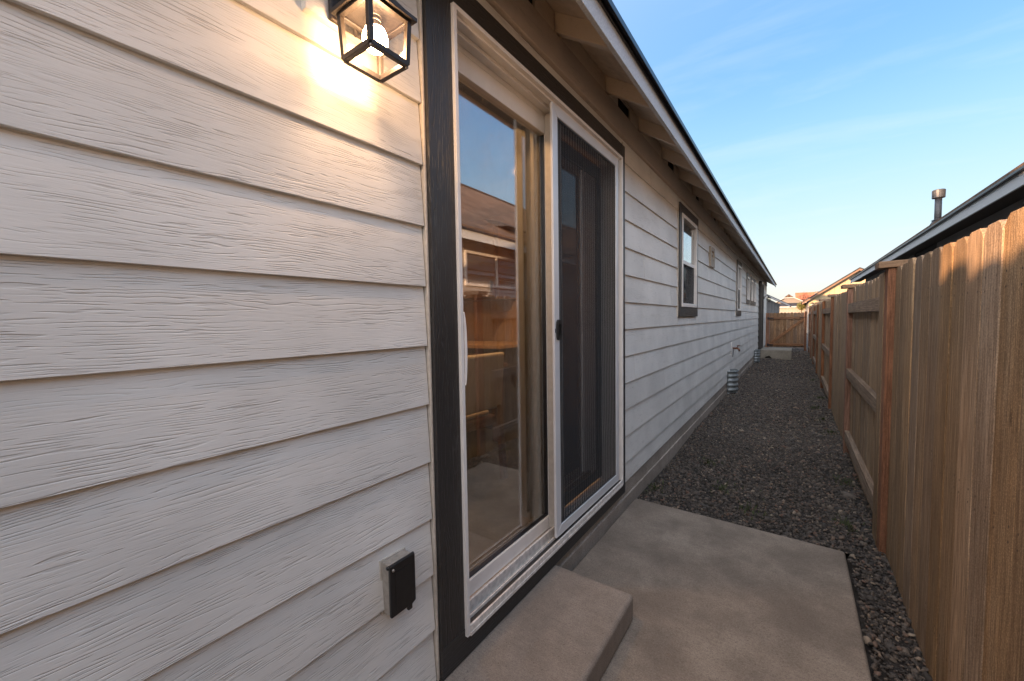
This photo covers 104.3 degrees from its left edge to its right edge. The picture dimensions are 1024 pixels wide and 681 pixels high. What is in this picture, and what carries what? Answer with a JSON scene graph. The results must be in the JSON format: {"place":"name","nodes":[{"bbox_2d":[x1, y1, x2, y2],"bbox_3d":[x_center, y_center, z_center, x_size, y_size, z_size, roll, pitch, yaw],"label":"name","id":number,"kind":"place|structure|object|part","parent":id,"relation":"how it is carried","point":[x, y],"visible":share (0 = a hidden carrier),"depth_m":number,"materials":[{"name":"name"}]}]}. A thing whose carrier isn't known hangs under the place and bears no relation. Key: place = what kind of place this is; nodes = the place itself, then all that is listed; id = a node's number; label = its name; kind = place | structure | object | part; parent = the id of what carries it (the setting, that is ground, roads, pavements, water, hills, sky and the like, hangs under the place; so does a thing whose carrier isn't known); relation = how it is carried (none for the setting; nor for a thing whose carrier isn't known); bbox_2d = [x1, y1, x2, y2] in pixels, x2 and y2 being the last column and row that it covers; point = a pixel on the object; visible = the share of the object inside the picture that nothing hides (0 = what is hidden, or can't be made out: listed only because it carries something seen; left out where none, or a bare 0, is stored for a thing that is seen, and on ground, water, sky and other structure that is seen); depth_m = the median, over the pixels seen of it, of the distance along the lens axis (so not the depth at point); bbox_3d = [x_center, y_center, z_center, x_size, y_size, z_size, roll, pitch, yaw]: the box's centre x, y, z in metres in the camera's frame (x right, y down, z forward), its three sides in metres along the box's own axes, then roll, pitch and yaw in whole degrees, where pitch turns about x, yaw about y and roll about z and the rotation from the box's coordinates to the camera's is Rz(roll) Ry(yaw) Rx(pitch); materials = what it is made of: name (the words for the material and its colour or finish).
{"place":"outdoors","nodes":[
{"label":"outdoors","id":0,"kind":"place"},
{"bbox_2d":[492,363,507,441],"bbox_3d":[-0.927,0.626,3.464,1.000,0.750,1.700,1,4,35],"label":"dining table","id":1,"kind":"object","parent":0,"point":[495,437],"visible":0.06,"depth_m":3.83,"materials":[{"name":"brown wood"}]},
{"bbox_2d":[766,294,790,330],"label":"house","id":2,"kind":"structure","parent":0,"point":[772,307],"depth_m":20.86,"materials":[{"name":"stone"}]},
{"bbox_2d":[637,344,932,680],"bbox_3d":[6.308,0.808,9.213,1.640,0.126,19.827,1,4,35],"label":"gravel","id":3,"kind":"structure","parent":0,"point":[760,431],"depth_m":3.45,"materials":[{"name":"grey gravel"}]},
{"bbox_2d":[760,347,791,359],"bbox_3d":[8.812,0.433,13.267,0.830,0.315,1.250,1,4,35],"label":"concrete doorstep","id":4,"kind":"object","parent":3,"relation":"on","point":[779,353],"visible":0.83,"depth_m":12.80,"materials":[{"name":"grey concrete"}]},
{"bbox_2d":[776,294,804,326],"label":"hip house","id":5,"kind":"structure","parent":0,"point":[792,301],"depth_m":40.18,"materials":[{"name":"beige paint"}]},
{"bbox_2d":[797,292,811,300],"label":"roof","id":6,"kind":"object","parent":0,"point":[805,297],"visible":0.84,"depth_m":48.11,"materials":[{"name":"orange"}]},
{"bbox_2d":[795,292,814,314],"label":"brick building","id":7,"kind":"structure","parent":0,"point":[801,294],"depth_m":56.33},
{"bbox_2d":[612,0,1023,312],"label":"sky","id":8,"kind":"structure","parent":0,"point":[829,129],"materials":[{"name":"blue"}]},
{"bbox_2d":[779,330,888,680],"bbox_3d":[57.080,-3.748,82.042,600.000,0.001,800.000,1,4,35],"label":"ground","id":9,"kind":"structure","parent":0,"point":[862,626],"depth_m":1.87,"materials":[{"name":"grey gravel"}]},
{"bbox_2d":[0,0,776,680],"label":"house","id":10,"kind":"structure","parent":9,"relation":"on","point":[242,322],"depth_m":1.00,"materials":[{"name":"paint"}]},
{"bbox_2d":[328,0,416,82],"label":"wall lantern","id":11,"kind":"object","parent":10,"relation":"attached to","point":[374,26],"depth_m":0.97,"materials":[{"name":"metal"}]},
{"bbox_2d":[379,547,415,618],"bbox_3d":[-0.343,0.737,1.206,0.058,0.174,0.098,1,4,35],"label":"outlet cover","id":12,"kind":"object","parent":10,"relation":"attached to","point":[397,572],"visible":1,"depth_m":1.18,"materials":[{"name":"black plastic"}]},
{"bbox_2d":[464,352,507,479],"bbox_3d":[-0.401,0.555,2.899,0.550,0.930,0.520,2,4,39],"label":"dining chair","id":13,"kind":"object","parent":10,"relation":"on","point":[483,389],"visible":0.38,"depth_m":2.81,"materials":[{"name":"brown wood"}]},
{"bbox_2d":[462,223,515,301],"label":"kitchen cabinets","id":14,"kind":"object","parent":10,"relation":"attached to","point":[488,263],"visible":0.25,"depth_m":4.55,"materials":[{"name":"wood"}]},
{"bbox_3d":[-0.441,-0.894,4.606,0.590,0.800,0.050,1,4,35],"label":"cabinet door","id":15,"kind":"part","parent":14,"relation":"part of","materials":[{"name":"wood"}]},
{"bbox_2d":[464,340,518,428],"bbox_3d":[-1.095,0.460,5.193,2.860,0.903,0.658,1,4,35],"label":"kitchen counter","id":16,"kind":"object","parent":10,"relation":"on","point":[509,349],"visible":0.05,"depth_m":4.31,"materials":[{"name":"wood"}]},
{"bbox_2d":[458,80,534,519],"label":"vertical blinds","id":17,"kind":"object","parent":10,"relation":"hanging from","point":[524,297],"visible":0.52,"depth_m":2.16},
{"bbox_2d":[416,0,624,680],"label":"sliding door","id":18,"kind":"structure","parent":10,"relation":"in","point":[578,204],"depth_m":1.95,"materials":[{"name":"paint"}]},
{"bbox_2d":[676,202,697,316],"bbox_3d":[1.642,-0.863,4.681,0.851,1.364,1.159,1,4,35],"label":"window","id":19,"kind":"structure","parent":10,"relation":"in","point":[687,231],"depth_m":4.43,"materials":[{"name":"paint"}]},
{"bbox_2d":[727,369,738,393],"bbox_3d":[4.087,0.762,7.340,0.167,0.427,0.434,1,4,35],"label":"window well","id":20,"kind":"object","parent":10,"relation":"attached to","point":[732,380],"depth_m":7.21,"materials":[{"name":"metal"}]},
{"bbox_2d":[731,342,739,356],"bbox_3d":[4.317,0.174,7.673,0.143,0.283,0.196,1,4,35],"label":"hose bib","id":21,"kind":"object","parent":10,"relation":"attached to","point":[732,350],"visible":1,"depth_m":7.70,"materials":[{"name":"grey metal"}]},
{"bbox_2d":[735,259,741,315],"bbox_3d":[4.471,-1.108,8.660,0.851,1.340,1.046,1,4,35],"label":"window","id":22,"kind":"structure","parent":10,"relation":"in","point":[738,292],"depth_m":8.44,"materials":[{"name":"paint"}]},
{"bbox_2d":[746,273,749,303],"bbox_3d":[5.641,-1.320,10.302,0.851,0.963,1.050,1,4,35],"label":"window","id":23,"kind":"structure","parent":10,"relation":"in","point":[747,275],"depth_m":9.89,"materials":[{"name":"paint"}]},
{"bbox_2d":[750,276,753,304],"bbox_3d":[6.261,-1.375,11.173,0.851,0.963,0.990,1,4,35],"label":"window","id":24,"kind":"structure","parent":10,"relation":"in","point":[751,278],"depth_m":10.70,"materials":[{"name":"paint"}]},
{"bbox_2d":[753,279,755,305],"bbox_3d":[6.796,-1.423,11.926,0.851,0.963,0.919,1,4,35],"label":"window","id":25,"kind":"structure","parent":10,"relation":"in","point":[754,295],"depth_m":11.48,"materials":[{"name":"paint"}]},
{"bbox_2d":[754,349,759,362],"bbox_3d":[7.439,0.477,12.065,0.158,0.397,0.514,1,4,35],"label":"window well","id":26,"kind":"object","parent":10,"relation":"attached to","point":[756,355],"depth_m":11.90,"materials":[{"name":"metal"}]},
{"bbox_2d":[758,281,763,349],"bbox_3d":[8.500,-0.824,13.593,0.100,2.320,1.050,1,4,35],"label":"back door","id":27,"kind":"structure","parent":10,"relation":"in","point":[761,285],"depth_m":13.19,"materials":[{"name":"paint"}]},
{"bbox_2d":[765,311,806,350],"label":"gate","id":28,"kind":"structure","parent":10,"relation":"attached to","point":[791,335],"depth_m":15.65,"materials":[{"name":"brown wood"}]},
{"bbox_2d":[572,498,871,680],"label":"patio slab","id":29,"kind":"structure","parent":9,"relation":"on","point":[714,599],"depth_m":1.90,"materials":[{"name":"concrete"}]},
{"bbox_2d":[444,565,632,680],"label":"concrete step","id":30,"kind":"object","parent":29,"relation":"on","point":[557,623],"visible":0.98,"depth_m":1.57,"materials":[{"name":"grey concrete"}]},
{"bbox_2d":[796,302,805,329],"bbox_3d":[25.250,-2.080,34.749,0.793,2.655,0.777,1,4,35],"label":"shrub","id":31,"kind":"object","parent":9,"relation":"on","point":[799,306],"visible":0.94,"depth_m":34.61,"materials":[{"name":"green plant"}]},
{"bbox_2d":[801,267,865,333],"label":"gable house","id":32,"kind":"structure","parent":9,"relation":"on","point":[834,288],"depth_m":29.50,"materials":[{"name":"beige paint"}]},
{"bbox_2d":[808,207,1023,680],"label":"fence","id":33,"kind":"object","parent":9,"relation":"on","point":[918,362],"visible":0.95,"depth_m":1.42,"materials":[{"name":"brown wood"}]},
{"bbox_2d":[849,162,1023,283],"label":"neighbour house","id":34,"kind":"structure","parent":0,"point":[1002,198],"depth_m":5.36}
]}

